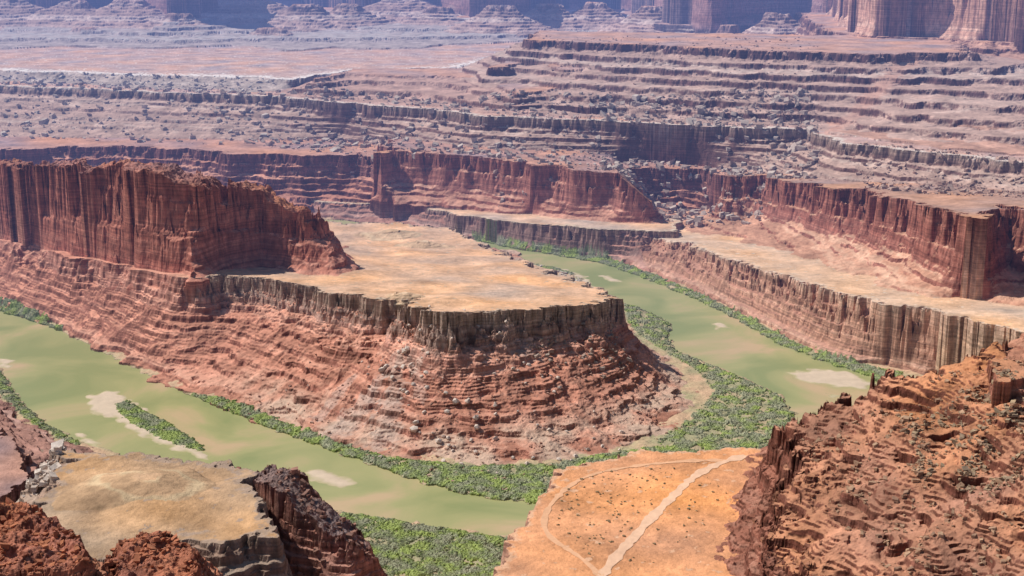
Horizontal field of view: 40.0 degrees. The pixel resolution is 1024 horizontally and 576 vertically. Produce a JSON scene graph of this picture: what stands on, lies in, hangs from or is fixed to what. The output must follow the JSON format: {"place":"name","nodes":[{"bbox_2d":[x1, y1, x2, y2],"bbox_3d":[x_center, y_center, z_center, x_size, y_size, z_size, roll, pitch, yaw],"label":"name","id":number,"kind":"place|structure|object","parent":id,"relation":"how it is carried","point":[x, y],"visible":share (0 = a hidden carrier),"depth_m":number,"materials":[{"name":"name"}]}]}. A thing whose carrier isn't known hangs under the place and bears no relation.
{"place":"outdoors","nodes":[
{"label":"outdoors","id":0,"kind":"place"},
{"bbox_2d":[0,0,46,29],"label":"talus cone","id":1,"kind":"object","parent":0,"point":[16,12],"visible":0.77,"depth_m":5630.77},
{"bbox_2d":[0,397,95,502],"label":"bank","id":2,"kind":"structure","parent":0,"point":[22,455],"depth_m":1594.37,"materials":[{"name":"brown stone"}]},
{"bbox_2d":[0,368,80,444],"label":"riverside thicket","id":3,"kind":"object","parent":2,"relation":"on","point":[26,412],"visible":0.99,"depth_m":1818.27,"materials":[{"name":"green plant"}]},
{"bbox_2d":[26,0,95,26],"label":"talus cone","id":4,"kind":"object","parent":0,"point":[61,11],"visible":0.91,"depth_m":5604.29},
{"bbox_2d":[69,27,95,31],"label":"talus cone","id":5,"kind":"object","parent":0,"point":[77,29],"visible":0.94,"depth_m":5316.73,"materials":[{"name":"grey stone"}]},
{"bbox_2d":[41,0,165,28],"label":"talus cone","id":6,"kind":"object","parent":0,"point":[125,13],"visible":0.98,"depth_m":5520.03,"materials":[{"name":"stone"}]},
{"bbox_2d":[52,466,217,510],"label":"sand patch","id":7,"kind":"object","parent":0,"point":[103,491],"visible":1,"depth_m":1223.30,"materials":[{"name":"beige sand"}]},
{"bbox_2d":[137,0,210,29],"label":"talus cone","id":8,"kind":"object","parent":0,"point":[187,19],"visible":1,"depth_m":5377.93,"materials":[{"name":"brown stone"}]},
{"bbox_2d":[200,0,287,25],"bbox_3d":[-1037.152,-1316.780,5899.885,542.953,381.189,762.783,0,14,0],"label":"talus cone","id":9,"kind":"object","parent":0,"point":[240,12],"visible":0.76,"depth_m":5709.22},
{"bbox_2d":[0,40,522,91],"bbox_3d":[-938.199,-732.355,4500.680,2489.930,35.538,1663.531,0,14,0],"label":"plateau","id":10,"kind":"structure","parent":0,"point":[202,63],"depth_m":4309.51,"materials":[{"name":"stone"}]},
{"bbox_2d":[248,28,293,35],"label":"talus cone","id":11,"kind":"object","parent":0,"point":[274,31],"visible":1,"depth_m":5216.62,"materials":[{"name":"stone"}]},
{"bbox_2d":[257,4,333,31],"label":"talus cone","id":12,"kind":"object","parent":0,"point":[305,17],"visible":0.98,"depth_m":5553.02,"materials":[{"name":"stone"}]},
{"bbox_2d":[329,3,397,29],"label":"talus cone","id":13,"kind":"object","parent":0,"point":[346,16],"visible":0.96,"depth_m":5612.24,"materials":[{"name":"stone"}]},
{"bbox_2d":[0,0,760,50],"bbox_3d":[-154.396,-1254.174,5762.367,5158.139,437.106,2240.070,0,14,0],"label":"cliff","id":14,"kind":"structure","parent":0,"point":[169,33],"depth_m":5198.91,"materials":[{"name":"brown stone"}]},
{"bbox_2d":[357,0,442,21],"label":"talus cone","id":15,"kind":"object","parent":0,"point":[399,10],"visible":0.73,"depth_m":5891.21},
{"bbox_2d":[0,123,807,208],"bbox_3d":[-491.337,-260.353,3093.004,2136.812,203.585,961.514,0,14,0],"label":"canyon wall","id":16,"kind":"structure","parent":0,"point":[304,175],"depth_m":3198.95,"materials":[{"name":"brown stone"}]},
{"bbox_2d":[32,0,822,32],"bbox_3d":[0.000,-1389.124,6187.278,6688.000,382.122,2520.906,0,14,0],"label":"cliff","id":17,"kind":"structure","parent":0,"point":[715,14],"depth_m":5277.60,"materials":[{"name":"brown stone"}]},
{"bbox_2d":[397,7,462,25],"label":"talus cone","id":18,"kind":"object","parent":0,"point":[436,15],"visible":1,"depth_m":5644.44,"materials":[{"name":"stone"}]},
{"bbox_2d":[0,220,876,535],"bbox_3d":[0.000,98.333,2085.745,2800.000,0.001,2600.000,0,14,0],"label":"river","id":19,"kind":"structure","parent":0,"point":[52,376],"depth_m":1890.09,"materials":[{"name":"green liquid"}]},
{"bbox_2d":[0,358,14,367],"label":"sandbar","id":20,"kind":"structure","parent":19,"relation":"on","point":[4,363],"depth_m":2040.51,"materials":[{"name":"beige sand"}]},
{"bbox_2d":[75,433,101,446],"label":"sandbar","id":21,"kind":"structure","parent":19,"relation":"on","point":[92,442],"depth_m":1728.15,"materials":[{"name":"beige sand"}]},
{"bbox_2d":[85,391,208,459],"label":"sandbar","id":22,"kind":"structure","parent":19,"relation":"on","point":[103,403],"depth_m":1824.48,"materials":[{"name":"beige sand"}]},
{"bbox_2d":[115,400,204,450],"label":"riverside thicket","id":23,"kind":"object","parent":22,"relation":"on","point":[135,414],"visible":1,"depth_m":1776.00,"materials":[{"name":"green plant"}]},
{"bbox_2d":[305,469,356,487],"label":"sandbar","id":24,"kind":"structure","parent":19,"relation":"on","point":[325,477],"depth_m":1605.39,"materials":[{"name":"beige sand"}]},
{"bbox_2d":[543,265,593,286],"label":"sandbar","id":25,"kind":"structure","parent":19,"relation":"on","point":[582,276],"depth_m":2563.53,"materials":[{"name":"beige sand"}]},
{"bbox_2d":[533,263,574,274],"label":"riverside thicket","id":26,"kind":"object","parent":25,"relation":"on","point":[559,269],"visible":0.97,"depth_m":2612.87,"materials":[{"name":"green plant"}]},
{"bbox_2d":[539,264,588,282],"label":"rubble","id":27,"kind":"object","parent":25,"relation":"on","point":[563,274],"visible":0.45,"depth_m":2566.10,"materials":[{"name":"grey stone"}]},
{"bbox_2d":[599,275,621,281],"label":"sandbar","id":28,"kind":"structure","parent":19,"relation":"in","point":[609,278],"depth_m":2547.76,"materials":[{"name":"beige sand"}]},
{"bbox_2d":[712,323,730,329],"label":"sandbar","id":29,"kind":"structure","parent":19,"relation":"in","point":[719,325],"depth_m":2239.17,"materials":[{"name":"beige sand"}]},
{"bbox_2d":[785,368,875,388],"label":"sandbar","id":30,"kind":"structure","parent":19,"relation":"on","point":[837,379],"depth_m":1969.18,"materials":[{"name":"beige sand"}]},
{"bbox_2d":[827,393,851,397],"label":"sandbar","id":31,"kind":"structure","parent":19,"relation":"in","point":[832,396],"depth_m":1894.14,"materials":[{"name":"beige sand"}]},
{"bbox_2d":[444,5,556,35],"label":"talus cone","id":32,"kind":"object","parent":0,"point":[509,19],"visible":0.93,"depth_m":5383.44,"materials":[{"name":"grey stone"}]},
{"bbox_2d":[0,204,1022,575],"bbox_3d":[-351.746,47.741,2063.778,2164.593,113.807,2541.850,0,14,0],"label":"ground","id":33,"kind":"structure","parent":0,"point":[696,390],"depth_m":1895.03,"materials":[{"name":"beige soil"}]},
{"bbox_2d":[0,502,108,575],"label":"red outcrop","id":34,"kind":"object","parent":33,"relation":"on","point":[18,538],"visible":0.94,"depth_m":937.20,"materials":[{"name":"red stone"}]},
{"bbox_2d":[0,497,95,575],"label":"rubble","id":35,"kind":"object","parent":34,"relation":"on","point":[5,546],"visible":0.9,"depth_m":947.28,"materials":[{"name":"red stone"}]},
{"bbox_2d":[15,448,292,575],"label":"mesa","id":36,"kind":"structure","parent":33,"relation":"on","point":[225,526],"depth_m":1178.57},
{"bbox_2d":[22,439,66,497],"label":"rubble","id":37,"kind":"object","parent":36,"relation":"on","point":[57,447],"visible":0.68,"depth_m":1297.28,"materials":[{"name":"grey stone"}]},
{"bbox_2d":[104,530,222,575],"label":"red outcrop","id":38,"kind":"object","parent":33,"relation":"on","point":[172,562],"visible":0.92,"depth_m":1005.53,"materials":[{"name":"red stone"}]},
{"bbox_2d":[105,530,197,571],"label":"rubble","id":39,"kind":"object","parent":38,"relation":"on","point":[152,547],"visible":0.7,"depth_m":1017.39,"materials":[{"name":"red stone"}]},
{"bbox_2d":[236,464,387,575],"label":"rocky spur","id":40,"kind":"structure","parent":33,"relation":"on","point":[332,544],"depth_m":1210.92,"materials":[{"name":"brown stone"}]},
{"bbox_2d":[274,466,374,575],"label":"rubble","id":41,"kind":"object","parent":40,"relation":"on","point":[307,493],"visible":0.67,"depth_m":1223.28,"materials":[{"name":"brown stone"}]},
{"bbox_2d":[0,166,698,465],"bbox_3d":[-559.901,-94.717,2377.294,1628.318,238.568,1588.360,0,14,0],"label":"gooseneck mesa","id":42,"kind":"structure","parent":33,"relation":"on","point":[234,334],"depth_m":1910.79,"materials":[{"name":"brown stone"}]},
{"bbox_2d":[0,296,63,331],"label":"riverside thicket","id":43,"kind":"object","parent":42,"relation":"on","point":[27,313],"visible":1,"depth_m":2287.51,"materials":[{"name":"green plant"}]},
{"bbox_2d":[0,158,360,290],"bbox_3d":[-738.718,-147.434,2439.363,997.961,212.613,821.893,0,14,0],"label":"butte","id":44,"kind":"object","parent":42,"relation":"on","point":[170,217],"visible":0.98,"depth_m":2202.82,"materials":[{"name":"brown stone"}]},
{"bbox_2d":[275,207,357,274],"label":"rubble","id":45,"kind":"object","parent":42,"relation":"on","point":[297,264],"visible":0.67,"depth_m":2180.01,"materials":[{"name":"brown stone"}]},
{"bbox_2d":[353,229,422,240],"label":"knoll","id":46,"kind":"structure","parent":42,"relation":"on","point":[390,234],"depth_m":2678.45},
{"bbox_2d":[386,292,425,306],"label":"knoll","id":47,"kind":"structure","parent":42,"relation":"on","point":[399,297],"depth_m":1919.65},
{"bbox_2d":[409,425,417,432],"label":"boulder","id":48,"kind":"object","parent":42,"relation":"on","point":[413,428],"visible":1,"depth_m":1700.83,"materials":[{"name":"grey stone"}]},
{"bbox_2d":[393,240,456,248],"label":"knoll","id":49,"kind":"structure","parent":42,"relation":"on","point":[422,244],"depth_m":2566.38,"materials":[{"name":"beige stone"}]},
{"bbox_2d":[435,438,441,443],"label":"boulder","id":50,"kind":"object","parent":42,"relation":"on","point":[438,441],"visible":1,"depth_m":1683.73,"materials":[{"name":"grey stone"}]},
{"bbox_2d":[452,398,459,403],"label":"boulder","id":51,"kind":"object","parent":42,"relation":"on","point":[455,401],"visible":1,"depth_m":1727.04,"materials":[{"name":"grey stone"}]},
{"bbox_2d":[484,314,632,377],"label":"rubble","id":52,"kind":"object","parent":42,"relation":"on","point":[584,355],"visible":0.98,"depth_m":1852.23,"materials":[{"name":"stone"}]},
{"bbox_2d":[339,511,507,575],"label":"riverside thicket","id":53,"kind":"object","parent":33,"relation":"on","point":[470,547],"visible":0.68,"depth_m":1414.37,"materials":[{"name":"green plant"}]},
{"bbox_2d":[243,320,667,489],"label":"rubble","id":54,"kind":"object","parent":33,"relation":"on","point":[496,459],"visible":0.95,"depth_m":1764.36,"materials":[{"name":"stone"}]},
{"bbox_2d":[191,392,758,503],"bbox_3d":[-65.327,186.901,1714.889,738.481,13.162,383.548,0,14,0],"label":"riverside thicket","id":55,"kind":"object","parent":33,"relation":"on","point":[528,484],"visible":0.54,"depth_m":1631.91,"materials":[{"name":"green plant"}]},
{"bbox_2d":[296,197,682,271],"bbox_3d":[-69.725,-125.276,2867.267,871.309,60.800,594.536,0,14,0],"label":"river bench","id":56,"kind":"object","parent":33,"relation":"on","point":[621,240],"visible":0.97,"depth_m":2807.81,"materials":[{"name":"brown stone"}]},
{"bbox_2d":[472,219,902,381],"bbox_3d":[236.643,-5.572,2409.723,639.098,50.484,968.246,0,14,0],"label":"riverside thicket","id":57,"kind":"object","parent":33,"relation":"on","point":[851,363],"visible":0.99,"depth_m":2448.00,"materials":[{"name":"green plant"}]},
{"bbox_2d":[624,304,795,449],"bbox_3d":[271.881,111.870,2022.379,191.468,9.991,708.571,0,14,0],"label":"riverside thicket","id":58,"kind":"object","parent":33,"relation":"on","point":[777,403],"visible":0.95,"depth_m":1835.11,"materials":[{"name":"green plant"}]},
{"bbox_2d":[0,80,1023,190],"bbox_3d":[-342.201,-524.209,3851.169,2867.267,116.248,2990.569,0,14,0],"label":"plateau","id":59,"kind":"structure","parent":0,"point":[838,152],"depth_m":3226.59,"materials":[{"name":"stone"}]},
{"bbox_2d":[0,80,223,144],"bbox_3d":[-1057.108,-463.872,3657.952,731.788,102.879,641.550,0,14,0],"label":"rubble","id":60,"kind":"object","parent":59,"relation":"on","point":[54,116],"visible":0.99,"depth_m":3610.95,"materials":[{"name":"brown stone"}]},
{"bbox_2d":[0,71,282,92],"bbox_3d":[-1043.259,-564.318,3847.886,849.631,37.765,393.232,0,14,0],"label":"rubble","id":61,"kind":"object","parent":59,"relation":"on","point":[40,82],"visible":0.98,"depth_m":3854.80,"materials":[{"name":"stone"}]},
{"bbox_2d":[216,80,495,177],"bbox_3d":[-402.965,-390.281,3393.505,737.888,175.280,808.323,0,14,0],"label":"rubble","id":62,"kind":"object","parent":59,"relation":"on","point":[419,144],"visible":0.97,"depth_m":3387.78,"materials":[{"name":"stone"}]},
{"bbox_2d":[275,67,557,114],"bbox_3d":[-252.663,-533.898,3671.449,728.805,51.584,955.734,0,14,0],"label":"stepped mesa","id":63,"kind":"structure","parent":59,"relation":"on","point":[441,85],"depth_m":3604.44,"materials":[{"name":"brown stone"}]},
{"bbox_2d":[478,88,597,206],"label":"rubble","id":64,"kind":"object","parent":59,"relation":"on","point":[520,149],"visible":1,"depth_m":3135.44,"materials":[{"name":"stone"}]},
{"bbox_2d":[364,137,685,223],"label":"cliff mesa","id":65,"kind":"structure","parent":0,"point":[450,179],"depth_m":2973.98,"materials":[{"name":"brown stone"}]},
{"bbox_2d":[461,58,606,111],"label":"stepped mesa","id":66,"kind":"structure","parent":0,"point":[495,75],"depth_m":3539.31,"materials":[{"name":"stone"}]},
{"bbox_2d":[523,3,588,30],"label":"talus cone","id":67,"kind":"object","parent":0,"point":[555,16],"visible":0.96,"depth_m":5583.69,"materials":[{"name":"stone"}]},
{"bbox_2d":[571,2,625,29],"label":"talus cone","id":68,"kind":"object","parent":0,"point":[595,15],"visible":0.82,"depth_m":5589.29,"materials":[{"name":"stone"}]},
{"bbox_2d":[493,447,762,575],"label":"bench","id":69,"kind":"object","parent":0,"point":[530,548],"visible":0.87,"depth_m":1169.78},
{"bbox_2d":[594,4,663,32],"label":"talus cone","id":70,"kind":"object","parent":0,"point":[643,18],"visible":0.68,"depth_m":5299.65,"materials":[{"name":"stone"}]},
{"bbox_2d":[540,458,725,575],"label":"dirt track","id":71,"kind":"structure","parent":0,"point":[544,523],"depth_m":1202.67,"materials":[{"name":"orange soil"}]},
{"bbox_2d":[598,455,745,575],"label":"dirt track","id":72,"kind":"structure","parent":0,"point":[616,556],"depth_m":1176.49,"materials":[{"name":"beige soil"}]},
{"bbox_2d":[716,25,742,33],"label":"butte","id":73,"kind":"object","parent":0,"point":[734,29],"visible":0.34,"depth_m":4855.81,"materials":[{"name":"brown stone"}]},
{"bbox_2d":[454,30,1023,145],"bbox_3d":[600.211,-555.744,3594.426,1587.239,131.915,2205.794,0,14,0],"label":"stepped mesa","id":74,"kind":"structure","parent":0,"point":[914,89],"depth_m":3321.79,"materials":[{"name":"stone"}]},
{"bbox_2d":[542,35,823,214],"bbox_3d":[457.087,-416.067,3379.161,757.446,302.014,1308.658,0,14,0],"label":"rubble","id":75,"kind":"object","parent":74,"relation":"on","point":[747,49],"visible":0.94,"depth_m":3404.80,"materials":[{"name":"brown stone"}]},
{"bbox_2d":[594,87,824,227],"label":"rubble","id":76,"kind":"object","parent":74,"relation":"on","point":[771,173],"visible":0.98,"depth_m":3010.64,"materials":[{"name":"stone"}]},
{"bbox_2d":[742,12,800,34],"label":"talus cone","id":77,"kind":"object","parent":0,"point":[776,23],"visible":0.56,"depth_m":4819.86,"materials":[{"name":"stone"}]},
{"bbox_2d":[618,207,1023,374],"bbox_3d":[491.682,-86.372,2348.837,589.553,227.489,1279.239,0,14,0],"label":"river bench","id":78,"kind":"object","parent":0,"point":[817,303],"visible":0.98,"depth_m":2124.49,"materials":[{"name":"brown stone"}]},
{"bbox_2d":[679,171,1023,305],"bbox_3d":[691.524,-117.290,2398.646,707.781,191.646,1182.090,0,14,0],"label":"cliff mesa","id":79,"kind":"structure","parent":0,"point":[907,241],"depth_m":2338.03,"materials":[{"name":"brown stone"}]},
{"bbox_2d":[853,141,1023,197],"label":"rubble","id":80,"kind":"object","parent":79,"relation":"on","point":[950,187],"visible":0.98,"depth_m":2546.13,"materials":[{"name":"stone"}]},
{"bbox_2d":[714,340,1023,575],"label":"rocky hill","id":81,"kind":"structure","parent":0,"point":[842,551],"depth_m":1073.52,"materials":[{"name":"brown stone"}]},
{"bbox_2d":[750,415,828,575],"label":"rubble","id":82,"kind":"object","parent":81,"relation":"on","point":[806,545],"visible":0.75,"depth_m":1083.65,"materials":[{"name":"brown stone"}]},
{"bbox_2d":[800,358,1023,575],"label":"rubble","id":83,"kind":"object","parent":81,"relation":"on","point":[917,471],"visible":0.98,"depth_m":1064.29,"materials":[{"name":"brown stone"}]},
{"bbox_2d":[793,0,1023,153],"bbox_3d":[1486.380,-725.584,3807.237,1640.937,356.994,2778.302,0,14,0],"label":"talus slope","id":84,"kind":"structure","parent":0,"point":[996,44],"depth_m":3694.04,"materials":[{"name":"stone"}]},
{"bbox_2d":[826,0,1017,41],"bbox_3d":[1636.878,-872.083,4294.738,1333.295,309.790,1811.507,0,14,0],"label":"cliff","id":85,"kind":"structure","parent":0,"point":[953,20],"depth_m":3816.43,"materials":[{"name":"brown stone"}]},
{"bbox_2d":[985,333,1023,402],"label":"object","id":86,"kind":"structure","parent":0,"point":[1015,349],"depth_m":1137.63,"materials":[{"name":"brown stone"}]}
]}

